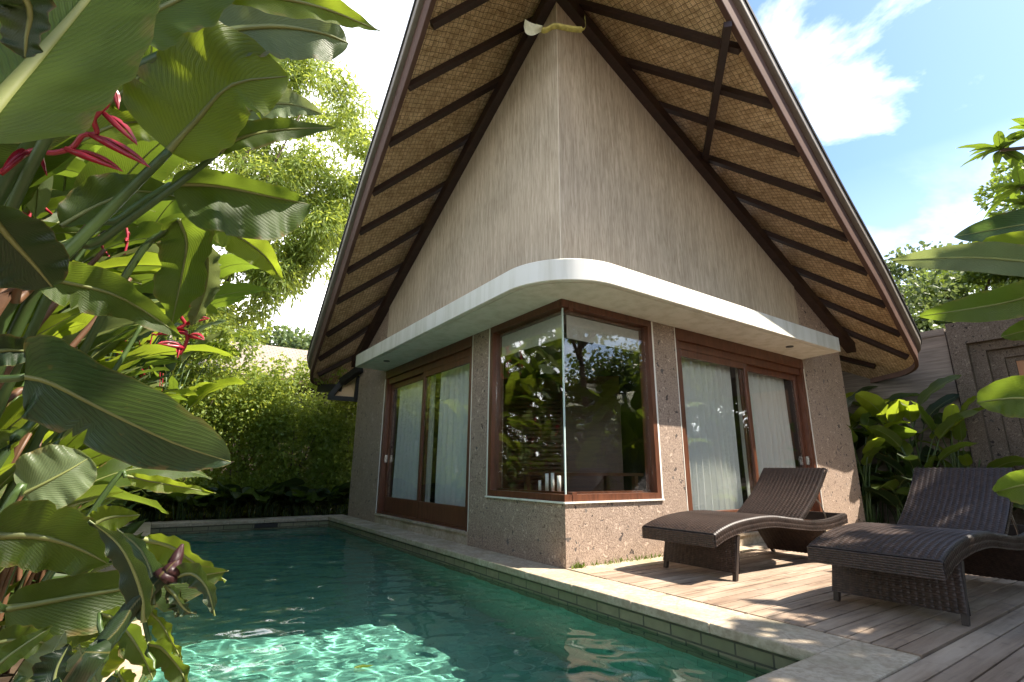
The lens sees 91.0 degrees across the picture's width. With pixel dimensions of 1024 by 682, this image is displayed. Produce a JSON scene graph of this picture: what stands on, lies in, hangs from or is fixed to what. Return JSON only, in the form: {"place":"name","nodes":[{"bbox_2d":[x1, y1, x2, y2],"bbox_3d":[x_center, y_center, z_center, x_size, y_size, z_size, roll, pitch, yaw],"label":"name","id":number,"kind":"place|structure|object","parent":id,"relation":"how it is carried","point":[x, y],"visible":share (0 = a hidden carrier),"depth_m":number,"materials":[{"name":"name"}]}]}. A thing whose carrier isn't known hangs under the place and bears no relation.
{"place":"outdoors","nodes":[
{"label":"outdoors","id":0,"kind":"place"},
{"bbox_2d":[0,505,347,681],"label":"ground","id":1,"kind":"structure","parent":0,"point":[8,677],"depth_m":2.41,"materials":[{"name":"soil"}]},
{"bbox_2d":[0,135,80,241],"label":"tall heliconia","id":2,"kind":"object","parent":1,"relation":"on","point":[61,233],"visible":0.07,"depth_m":1.48,"materials":[{"name":"green plant"}]},
{"bbox_2d":[0,363,132,630],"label":"leaf","id":3,"kind":"object","parent":1,"relation":"on","point":[19,384],"visible":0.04,"depth_m":1.98,"materials":[{"name":"green plant"}]},
{"bbox_2d":[0,339,134,674],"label":"ginger plant","id":4,"kind":"object","parent":1,"relation":"on","point":[18,573],"visible":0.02,"depth_m":2.33,"materials":[{"name":"green plant"}]},
{"bbox_2d":[0,316,138,448],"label":"leaf","id":5,"kind":"object","parent":1,"relation":"on","point":[111,324],"visible":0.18,"depth_m":1.87,"materials":[{"name":"green plant"}]},
{"bbox_2d":[0,429,141,601],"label":"ginger plant","id":6,"kind":"object","parent":1,"relation":"on","point":[70,441],"visible":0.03,"depth_m":1.96,"materials":[{"name":"green plant"}]},
{"bbox_2d":[0,499,147,627],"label":"undergrowth","id":7,"kind":"object","parent":1,"relation":"on","point":[131,528],"visible":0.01,"depth_m":4.17,"materials":[{"name":"green plant"}]},
{"bbox_2d":[0,209,155,449],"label":"ginger plant","id":8,"kind":"object","parent":1,"relation":"on","point":[13,413],"visible":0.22,"depth_m":1.55,"materials":[{"name":"green plant"}]},
{"bbox_2d":[0,382,156,571],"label":"ginger plant","id":9,"kind":"object","parent":1,"relation":"on","point":[7,477],"visible":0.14,"depth_m":1.34,"materials":[{"name":"green plant"}]},
{"bbox_2d":[0,299,158,500],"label":"ginger plant","id":10,"kind":"object","parent":1,"relation":"on","point":[19,448],"visible":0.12,"depth_m":1.79,"materials":[{"name":"green plant"}]},
{"bbox_2d":[4,135,161,268],"bbox_3d":[-2.285,-0.074,1.838,1.937,2.820,1.603,4,-15,-14],"label":"leaf","id":11,"kind":"object","parent":1,"relation":"on","point":[68,164],"visible":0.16,"depth_m":2.05,"materials":[{"name":"green plant"}]},
{"bbox_2d":[21,184,160,274],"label":"leaf","id":12,"kind":"object","parent":1,"relation":"on","point":[57,197],"visible":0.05,"depth_m":2.95,"materials":[{"name":"green plant"}]},
{"bbox_2d":[19,206,164,333],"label":"leaf","id":13,"kind":"object","parent":1,"relation":"on","point":[87,318],"visible":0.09,"depth_m":2.65,"materials":[{"name":"green plant"}]},
{"bbox_2d":[0,606,189,681],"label":"heliconia","id":14,"kind":"object","parent":1,"relation":"on","point":[46,654],"visible":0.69,"depth_m":0.88,"materials":[{"name":"green plant"}]},
{"bbox_2d":[5,140,184,331],"bbox_3d":[-2.248,-0.113,2.273,2.014,3.112,1.890,-11,-18,37],"label":"tall heliconia","id":15,"kind":"object","parent":1,"relation":"on","point":[148,152],"visible":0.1,"depth_m":2.36,"materials":[{"name":"green plant"}]},
{"bbox_2d":[21,327,169,587],"bbox_3d":[-2.502,0.625,2.486,1.015,1.786,1.227,-4,-15,18],"label":"leaf","id":16,"kind":"object","parent":1,"relation":"on","point":[108,348],"visible":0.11,"depth_m":2.79,"materials":[{"name":"green plant"}]},
{"bbox_2d":[30,366,161,584],"bbox_3d":[-2.658,0.886,2.900,0.886,1.485,0.823,12,-19,-38],"label":"ginger plant","id":17,"kind":"object","parent":1,"relation":"on","point":[42,574],"visible":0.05,"depth_m":2.73,"materials":[{"name":"green plant"}]},
{"bbox_2d":[26,176,184,362],"bbox_3d":[-2.639,0.309,2.696,1.492,2.501,1.386,-1,-15,5],"label":"ginger plant","id":18,"kind":"object","parent":1,"relation":"on","point":[37,204],"visible":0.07,"depth_m":2.60,"materials":[{"name":"green plant"}]},
{"bbox_2d":[0,442,212,572],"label":"leaf","id":19,"kind":"object","parent":1,"relation":"on","point":[109,469],"visible":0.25,"depth_m":1.98,"materials":[{"name":"green plant"}]},
{"bbox_2d":[75,223,137,230],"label":"thicket heliconia","id":20,"kind":"object","parent":1,"relation":"on","point":[106,227],"visible":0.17,"depth_m":2.16,"materials":[{"name":"green plant"}]},
{"bbox_2d":[30,274,186,430],"bbox_3d":[-2.169,0.324,2.116,1.213,2.189,1.306,-8,-17,28],"label":"ginger plant","id":21,"kind":"object","parent":1,"relation":"on","point":[100,340],"visible":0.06,"depth_m":2.48,"materials":[{"name":"green plant"}]},
{"bbox_2d":[0,205,230,636],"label":"heliconia","id":22,"kind":"object","parent":1,"relation":"on","point":[124,418],"visible":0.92,"depth_m":0.99,"materials":[{"name":"green plant"}]},
{"bbox_2d":[22,145,219,314],"bbox_3d":[-3.505,-0.140,3.605,2.467,3.812,2.316,-1,-15,6],"label":"tall heliconia","id":23,"kind":"object","parent":1,"relation":"on","point":[62,183],"visible":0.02,"depth_m":3.30,"materials":[{"name":"green plant"}]},
{"bbox_2d":[124,494,154,522],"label":"border plant","id":24,"kind":"object","parent":1,"relation":"on","point":[137,505],"visible":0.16,"depth_m":8.26,"materials":[{"name":"green plant"}]},
{"bbox_2d":[62,520,216,681],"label":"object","id":25,"kind":"object","parent":1,"relation":"on","point":[146,576],"visible":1,"depth_m":0.73,"materials":[{"name":"green plant"}]},
{"bbox_2d":[125,490,174,521],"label":"border plant","id":26,"kind":"object","parent":1,"relation":"on","point":[147,496],"visible":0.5,"depth_m":8.38,"materials":[{"name":"green plant"}]},
{"bbox_2d":[124,357,178,380],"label":"ginger plant","id":27,"kind":"object","parent":1,"relation":"on","point":[152,378],"visible":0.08,"depth_m":5.07,"materials":[{"name":"green plant"}]},
{"bbox_2d":[108,339,197,396],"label":"tall heliconia","id":28,"kind":"object","parent":1,"relation":"on","point":[187,392],"visible":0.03,"depth_m":7.49,"materials":[{"name":"green plant"}]},
{"bbox_2d":[124,322,181,385],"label":"ginger plant","id":29,"kind":"object","parent":1,"relation":"on","point":[142,336],"visible":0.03,"depth_m":3.84,"materials":[{"name":"green plant"}]},
{"bbox_2d":[125,487,191,521],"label":"border plant","id":30,"kind":"object","parent":1,"relation":"on","point":[163,515],"visible":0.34,"depth_m":8.63,"materials":[{"name":"green plant"}]},
{"bbox_2d":[81,344,239,450],"bbox_3d":[-2.610,0.763,2.635,2.013,1.594,1.866,2,-15,-5],"label":"thicket heliconia","id":31,"kind":"object","parent":1,"relation":"on","point":[144,351],"visible":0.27,"depth_m":2.87,"materials":[{"name":"green plant"}]},
{"bbox_2d":[119,326,201,513],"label":"shrub","id":32,"kind":"object","parent":1,"relation":"on","point":[191,340],"visible":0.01,"depth_m":9.62,"materials":[{"name":"green plant"}]},
{"bbox_2d":[0,20,335,507],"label":"heliconia","id":33,"kind":"object","parent":1,"relation":"on","point":[209,95],"visible":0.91,"depth_m":1.32,"materials":[{"name":"green plant"}]},
{"bbox_2d":[134,285,220,386],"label":"tall heliconia","id":34,"kind":"object","parent":1,"relation":"on","point":[144,340],"visible":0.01,"depth_m":8.32,"materials":[{"name":"green plant"}]},
{"bbox_2d":[137,487,217,520],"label":"border plant","id":35,"kind":"object","parent":1,"relation":"on","point":[179,497],"visible":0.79,"depth_m":8.58,"materials":[{"name":"green plant"}]},
{"bbox_2d":[109,264,248,377],"bbox_3d":[-4.723,0.428,5.997,2.518,3.890,2.363,-2,-15,9],"label":"tall heliconia","id":36,"kind":"object","parent":1,"relation":"on","point":[224,302],"visible":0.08,"depth_m":6.32,"materials":[{"name":"green plant"}]},
{"bbox_2d":[131,319,241,521],"bbox_3d":[-6.549,1.034,9.239,2.702,4.312,2.520,10,-17,-32],"label":"tall heliconia","id":37,"kind":"object","parent":1,"relation":"on","point":[207,339],"visible":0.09,"depth_m":9.78,"materials":[{"name":"green plant"}]},
{"bbox_2d":[106,178,269,370],"bbox_3d":[-3.861,0.245,4.873,2.392,3.695,2.245,4,-15,-13],"label":"tall heliconia","id":38,"kind":"object","parent":1,"relation":"on","point":[163,209],"visible":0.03,"depth_m":5.03,"materials":[{"name":"green plant"}]},
{"bbox_2d":[0,0,380,209],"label":"heliconia","id":39,"kind":"object","parent":1,"relation":"on","point":[69,67],"visible":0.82,"depth_m":0.76,"materials":[{"name":"green plant"}]},
{"bbox_2d":[140,331,246,521],"bbox_3d":[-6.346,1.167,9.295,2.481,4.084,2.644,9,-17,-31],"label":"tall heliconia","id":40,"kind":"object","parent":1,"relation":"on","point":[204,390],"visible":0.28,"depth_m":9.21,"materials":[{"name":"green plant"}]},
{"bbox_2d":[120,314,272,519],"bbox_3d":[-6.617,1.421,10.008,3.163,4.217,2.343,10,-17,-33],"label":"shrub","id":41,"kind":"object","parent":1,"relation":"on","point":[202,414],"visible":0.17,"depth_m":10.06,"materials":[{"name":"green plant"}]},
{"bbox_2d":[159,254,258,377],"bbox_3d":[-7.444,0.502,9.963,3.567,5.691,3.326,11,-18,-35],"label":"tall heliconia","id":42,"kind":"object","parent":1,"relation":"on","point":[231,263],"visible":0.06,"depth_m":10.32,"materials":[{"name":"green plant"}]},
{"bbox_2d":[183,487,240,519],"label":"border plant","id":43,"kind":"object","parent":1,"relation":"on","point":[200,504],"visible":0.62,"depth_m":8.83,"materials":[{"name":"green plant"}]},
{"bbox_2d":[192,486,254,519],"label":"border plant","id":44,"kind":"object","parent":1,"relation":"on","point":[213,503],"visible":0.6,"depth_m":9.00,"materials":[{"name":"green plant"}]},
{"bbox_2d":[195,480,253,518],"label":"border plant","id":45,"kind":"object","parent":1,"relation":"on","point":[226,492],"visible":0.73,"depth_m":8.94,"materials":[{"name":"green plant"}]},
{"bbox_2d":[218,489,265,518],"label":"border plant","id":46,"kind":"object","parent":1,"relation":"on","point":[240,504],"visible":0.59,"depth_m":9.35,"materials":[{"name":"green plant"}]},
{"bbox_2d":[183,328,311,517],"bbox_3d":[-5.669,1.787,10.700,2.905,3.849,2.242,10,-17,-33],"label":"shrub","id":47,"kind":"object","parent":1,"relation":"on","point":[235,477],"visible":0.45,"depth_m":10.31,"materials":[{"name":"green plant"}]},
{"bbox_2d":[217,478,304,517],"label":"border plant","id":48,"kind":"object","parent":1,"relation":"on","point":[292,482],"visible":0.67,"depth_m":9.33,"materials":[{"name":"green plant"}]},
{"bbox_2d":[163,58,378,364],"bbox_3d":[-7.347,-2.598,12.191,8.183,12.813,3.848,10,-17,-33],"label":"feathery tree","id":49,"kind":"object","parent":1,"relation":"on","point":[307,243],"visible":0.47,"depth_m":12.92,"materials":[{"name":"green plant"}]},
{"bbox_2d":[234,312,311,350],"bbox_3d":[-15.482,3.634,31.784,8.623,10.423,6.094,10,-17,-33],"label":"distant tree","id":50,"kind":"object","parent":1,"relation":"on","point":[286,337],"visible":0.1,"depth_m":31.48,"materials":[{"name":"green plant"}]},
{"bbox_2d":[248,482,306,516],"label":"border plant","id":51,"kind":"object","parent":1,"relation":"on","point":[296,489],"visible":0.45,"depth_m":9.69,"materials":[{"name":"green plant"}]},
{"bbox_2d":[230,353,359,515],"bbox_3d":[-4.745,2.047,11.019,2.630,3.511,2.223,10,-17,-33],"label":"shrub","id":52,"kind":"object","parent":1,"relation":"on","point":[282,468],"visible":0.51,"depth_m":10.57,"materials":[{"name":"green plant"}]},
{"bbox_2d":[273,482,329,515],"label":"border plant","id":53,"kind":"object","parent":1,"relation":"on","point":[301,495],"visible":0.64,"depth_m":9.75,"materials":[{"name":"green plant"}]},
{"bbox_2d":[285,491,332,515],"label":"border plant","id":54,"kind":"object","parent":1,"relation":"on","point":[299,499],"visible":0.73,"depth_m":9.73,"materials":[{"name":"green plant"}]},
{"bbox_2d":[298,481,350,514],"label":"border plant","id":55,"kind":"object","parent":1,"relation":"on","point":[341,489],"visible":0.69,"depth_m":10.06,"materials":[{"name":"green plant"}]},
{"bbox_2d":[300,368,356,513],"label":"shrub","id":56,"kind":"object","parent":1,"relation":"on","point":[344,435],"visible":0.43,"depth_m":10.76,"materials":[{"name":"green plant"}]},
{"bbox_2d":[326,493,349,514],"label":"border plant","id":57,"kind":"object","parent":1,"relation":"on","point":[335,500],"visible":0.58,"depth_m":10.12,"materials":[{"name":"green plant"}]},
{"bbox_2d":[11,514,920,681],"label":"pool coping","id":58,"kind":"object","parent":1,"relation":"on","point":[823,657],"visible":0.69,"depth_m":3.11,"materials":[{"name":"stone"}]},
{"bbox_2d":[307,0,921,569],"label":"villa","id":59,"kind":"object","parent":1,"relation":"on","point":[661,178],"visible":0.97,"depth_m":6.55,"materials":[{"name":"paint"}]},
{"bbox_2d":[392,375,435,501],"bbox_3d":[-1.590,1.659,8.177,0.143,2.240,1.425,10,-17,-33],"label":"curtain","id":60,"kind":"object","parent":59,"relation":"hanging from","point":[405,479],"visible":0.62,"depth_m":8.22,"materials":[{"name":"white fabric"}]},
{"bbox_2d":[375,335,473,531],"bbox_3d":[-1.341,1.426,7.590,0.166,2.429,3.124,10,-17,-33],"label":"sliding door","id":61,"kind":"structure","parent":59,"relation":"in","point":[460,353],"depth_m":7.57,"materials":[{"name":"red wood"}]},
{"bbox_2d":[435,363,469,506],"bbox_3d":[-0.749,1.357,6.984,0.151,2.240,1.236,10,-17,-33],"label":"curtain","id":62,"kind":"object","parent":59,"relation":"hanging from","point":[450,483],"visible":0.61,"depth_m":7.08,"materials":[{"name":"white fabric"}]},
{"bbox_2d":[502,314,561,356],"bbox_3d":[0.206,-0.043,5.741,0.018,0.255,1.140,10,-17,-33],"label":"roller blind","id":63,"kind":"object","parent":59,"relation":"attached to","point":[543,332],"visible":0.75,"depth_m":5.69,"materials":[{"name":"fabric"}]},
{"bbox_2d":[524,19,585,34],"bbox_3d":[0.470,-3.493,5.572,0.684,0.149,0.129,-2,-15,9],"label":"dried leaf ornament","id":64,"kind":"object","parent":59,"relation":"attached to","point":[530,28],"visible":1,"depth_m":5.59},
{"bbox_2d":[485,299,664,503],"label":"corner window","id":65,"kind":"structure","parent":59,"relation":"in","point":[651,434],"depth_m":5.65,"materials":[{"name":"red wood"}]},
{"bbox_2d":[518,472,643,490],"bbox_3d":[0.931,2.107,6.593,1.600,0.740,0.700,10,-17,-33],"label":"desk","id":66,"kind":"object","parent":59,"relation":"on","point":[604,475],"visible":0.41,"depth_m":6.45,"materials":[{"name":"brown wood"}]},
{"bbox_2d":[566,315,639,352],"bbox_3d":[1.032,-0.072,5.604,1.110,0.255,0.018,10,-17,-33],"label":"roller blind","id":67,"kind":"object","parent":59,"relation":"attached to","point":[588,331],"visible":1,"depth_m":5.57,"materials":[{"name":"fabric"}]},
{"bbox_2d":[681,357,742,509],"bbox_3d":[2.491,1.246,6.444,1.396,2.240,0.146,10,-17,-33],"label":"curtain","id":68,"kind":"object","parent":59,"relation":"hanging from","point":[713,453],"visible":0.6,"depth_m":6.48,"materials":[{"name":"white fabric"}]},
{"bbox_2d":[674,327,823,531],"bbox_3d":[3.213,1.255,6.776,3.124,2.429,0.166,10,-17,-33],"label":"sliding door","id":69,"kind":"structure","parent":59,"relation":"in","point":[688,344],"depth_m":6.86,"materials":[{"name":"red wood"}]},
{"bbox_2d":[735,368,795,496],"bbox_3d":[3.678,1.465,7.252,1.340,2.240,0.136,11,-18,-35],"label":"curtain","id":70,"kind":"object","parent":59,"relation":"hanging from","point":[773,439],"visible":0.45,"depth_m":7.34,"materials":[{"name":"white fabric"}]},
{"bbox_2d":[571,552,662,568],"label":"weeds","id":71,"kind":"object","parent":1,"relation":"on","point":[577,565],"visible":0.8,"depth_m":4.83,"materials":[{"name":"green plant"}]},
{"bbox_2d":[589,549,1023,681],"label":"deck","id":72,"kind":"structure","parent":1,"relation":"on","point":[795,589],"depth_m":3.23,"materials":[{"name":"brown wood"}]},
{"bbox_2d":[642,468,847,580],"bbox_3d":[2.353,1.707,4.956,2.336,0.910,0.759,10,-17,-33],"label":"sun lounger","id":73,"kind":"object","parent":72,"relation":"on","point":[775,508],"visible":0.97,"depth_m":4.72,"materials":[{"name":"brown wicker"}]},
{"bbox_2d":[807,468,1023,625],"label":"sun lounger","id":74,"kind":"object","parent":72,"relation":"on","point":[941,538],"visible":0.99,"depth_m":3.42,"materials":[{"name":"brown wicker"}]},
{"bbox_3d":[3.613,1.070,1.306,1.000,0.340,0.800,10,-17,-33],"label":"stone planter","id":75,"kind":"object","parent":72,"relation":"on","visible":0},
{"bbox_2d":[891,208,1023,504],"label":"banana plant","id":76,"kind":"object","parent":75,"relation":"in","point":[996,246],"visible":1,"depth_m":2.16,"materials":[{"name":"green plant"}]},
{"bbox_2d":[853,433,868,472],"bbox_3d":[6.655,2.157,9.619,2.073,2.553,1.995,-2,-15,8],"label":"canna","id":77,"kind":"object","parent":1,"relation":"on","point":[859,442],"visible":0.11,"depth_m":9.27,"materials":[{"name":"green plant"}]},
{"bbox_2d":[846,386,889,427],"bbox_3d":[5.935,2.166,9.679,2.073,2.553,1.995,-1,-15,6],"label":"canna","id":78,"kind":"object","parent":1,"relation":"on","point":[856,415],"visible":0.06,"depth_m":9.25,"materials":[{"name":"green plant"}]},
{"bbox_2d":[857,464,890,476],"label":"bed plant","id":79,"kind":"object","parent":1,"relation":"on","point":[873,471],"visible":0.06,"depth_m":8.99,"materials":[{"name":"green plant"}]},
{"bbox_2d":[860,477,890,507],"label":"bed plant","id":80,"kind":"object","parent":1,"relation":"on","point":[874,499],"visible":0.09,"depth_m":8.50,"materials":[{"name":"green plant"}]},
{"bbox_2d":[852,393,921,522],"bbox_3d":[6.245,2.009,9.078,1.997,2.562,1.943,14,-20,-42],"label":"canna","id":81,"kind":"object","parent":1,"relation":"on","point":[902,432],"visible":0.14,"depth_m":8.76,"materials":[{"name":"green plant"}]},
{"bbox_2d":[858,461,939,523],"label":"bed plant","id":82,"kind":"object","parent":1,"relation":"on","point":[880,518],"visible":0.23,"depth_m":9.00,"materials":[{"name":"green plant"}]},
{"bbox_2d":[848,374,961,512],"bbox_3d":[6.874,1.965,8.889,1.997,2.562,1.943,-9,-17,32],"label":"canna","id":83,"kind":"object","parent":1,"relation":"on","point":[895,411],"visible":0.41,"depth_m":8.72,"materials":[{"name":"green plant"}]},
{"bbox_2d":[842,328,974,523],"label":"boundary wall","id":84,"kind":"structure","parent":1,"relation":"on","point":[934,359],"depth_m":9.25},
{"bbox_2d":[853,391,984,481],"bbox_3d":[6.938,2.074,8.813,1.879,2.314,1.808,2,-15,-5],"label":"canna","id":85,"kind":"object","parent":1,"relation":"on","point":[873,404],"visible":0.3,"depth_m":8.87,"materials":[{"name":"green plant"}]},
{"bbox_2d":[884,240,1023,331],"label":"spreading tree","id":86,"kind":"object","parent":1,"relation":"on","point":[909,275],"visible":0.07,"depth_m":10.97,"materials":[{"name":"green plant"}]},
{"bbox_2d":[901,270,1016,330],"bbox_3d":[12.740,0.823,14.356,8.722,7.632,9.366,10,-17,-33],"label":"spreading tree","id":87,"kind":"object","parent":1,"relation":"on","point":[972,280],"visible":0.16,"depth_m":12.18,"materials":[{"name":"green plant"}]},
{"bbox_2d":[913,281,1017,331],"bbox_3d":[11.567,0.859,9.883,6.240,5.308,6.140,0,-15,1],"label":"spreading tree","id":88,"kind":"object","parent":1,"relation":"on","point":[936,322],"visible":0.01,"depth_m":11.30,"materials":[{"name":"green plant"}]},
{"bbox_2d":[945,317,1023,524],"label":"stone gateway","id":89,"kind":"object","parent":1,"relation":"on","point":[983,354],"visible":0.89,"depth_m":8.45,"materials":[{"name":"grey stone"}]},
{"bbox_2d":[1016,360,1023,374],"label":"gate door","id":90,"kind":"structure","parent":89,"relation":"in","point":[1020,364],"depth_m":8.32,"materials":[{"name":"orange wood"}]},
{"bbox_2d":[958,117,1023,242],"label":"frangipani","id":91,"kind":"object","parent":1,"relation":"on","point":[1012,156],"visible":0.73,"depth_m":7.19,"materials":[{"name":"green plant"}]},
{"bbox_2d":[964,161,1023,288],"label":"spreading tree","id":92,"kind":"object","parent":1,"relation":"on","point":[995,180],"visible":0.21,"depth_m":13.20,"materials":[{"name":"green plant"}]},
{"bbox_2d":[145,335,356,478],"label":"neighbour house","id":93,"kind":"structure","parent":0,"point":[274,351],"depth_m":16.23,"materials":[{"name":"white paint"}]},
{"bbox_2d":[502,376,623,491],"bbox_3d":[0.462,1.979,9.625,3.200,2.500,0.550,-2,-15,10],"label":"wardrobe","id":94,"kind":"object","parent":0,"point":[533,436],"visible":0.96,"depth_m":9.37,"materials":[{"name":"brown wood"}]},
{"bbox_2d":[163,0,1023,344],"label":"sky","id":95,"kind":"structure","parent":0,"point":[891,91],"materials":[{"name":"blue"}]},
{"bbox_2d":[567,543,768,574],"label":"stone path","id":96,"kind":"structure","parent":0,"point":[600,568],"depth_m":4.76,"materials":[{"name":"stone"}]},
{"bbox_2d":[846,412,909,522],"bbox_3d":[5.993,2.126,8.690,1.664,2.135,1.619,11,-18,-34],"label":"canna","id":97,"kind":"object","parent":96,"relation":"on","point":[871,448],"visible":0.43,"depth_m":8.41,"materials":[{"name":"green plant"}]},
{"bbox_2d":[859,475,911,521],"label":"bed plant","id":98,"kind":"object","parent":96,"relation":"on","point":[881,491],"visible":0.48,"depth_m":8.20,"materials":[{"name":"green plant"}]},
{"bbox_2d":[894,487,909,494],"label":"bed plant","id":99,"kind":"object","parent":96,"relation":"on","point":[903,490],"visible":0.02,"depth_m":7.91,"materials":[{"name":"green plant"}]},
{"bbox_2d":[868,409,978,485],"bbox_3d":[6.708,2.100,8.126,1.555,1.915,1.496,-13,-19,41],"label":"canna","id":100,"kind":"object","parent":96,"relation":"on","point":[904,447],"visible":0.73,"depth_m":8.21,"materials":[{"name":"green plant"}]},
{"bbox_2d":[910,396,976,467],"bbox_3d":[7.355,2.008,8.311,1.042,2.194,0.770,10,-17,-33],"label":"canna","id":101,"kind":"object","parent":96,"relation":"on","point":[940,417],"visible":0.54,"depth_m":8.45,"materials":[{"name":"green plant"}]},
{"bbox_2d":[914,417,1023,467],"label":"canna","id":102,"kind":"object","parent":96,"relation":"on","point":[959,431],"visible":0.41,"depth_m":8.11,"materials":[{"name":"green plant"}]},
{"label":"pool basin","id":103,"kind":"structure","parent":0,"visible":0},
{"bbox_2d":[145,525,770,681],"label":"pool water","id":104,"kind":"structure","parent":103,"relation":"in","point":[327,603],"depth_m":3.31,"materials":[{"name":"teal liquid"}]},
{"bbox_2d":[150,520,799,671],"bbox_3d":[-2.074,2.385,5.114,2.775,0.290,8.690,10,-17,-33],"label":"pool band","id":105,"kind":"object","parent":103,"relation":"attached to","point":[750,655],"visible":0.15,"depth_m":3.80,"materials":[{"name":"tile"}]},
{"bbox_2d":[254,523,277,527],"bbox_3d":[-4.279,3.210,8.754,0.370,0.070,0.024,10,-17,-33],"label":"skimmer slot","id":106,"kind":"object","parent":105,"relation":"attached to","point":[263,525],"visible":1,"depth_m":8.74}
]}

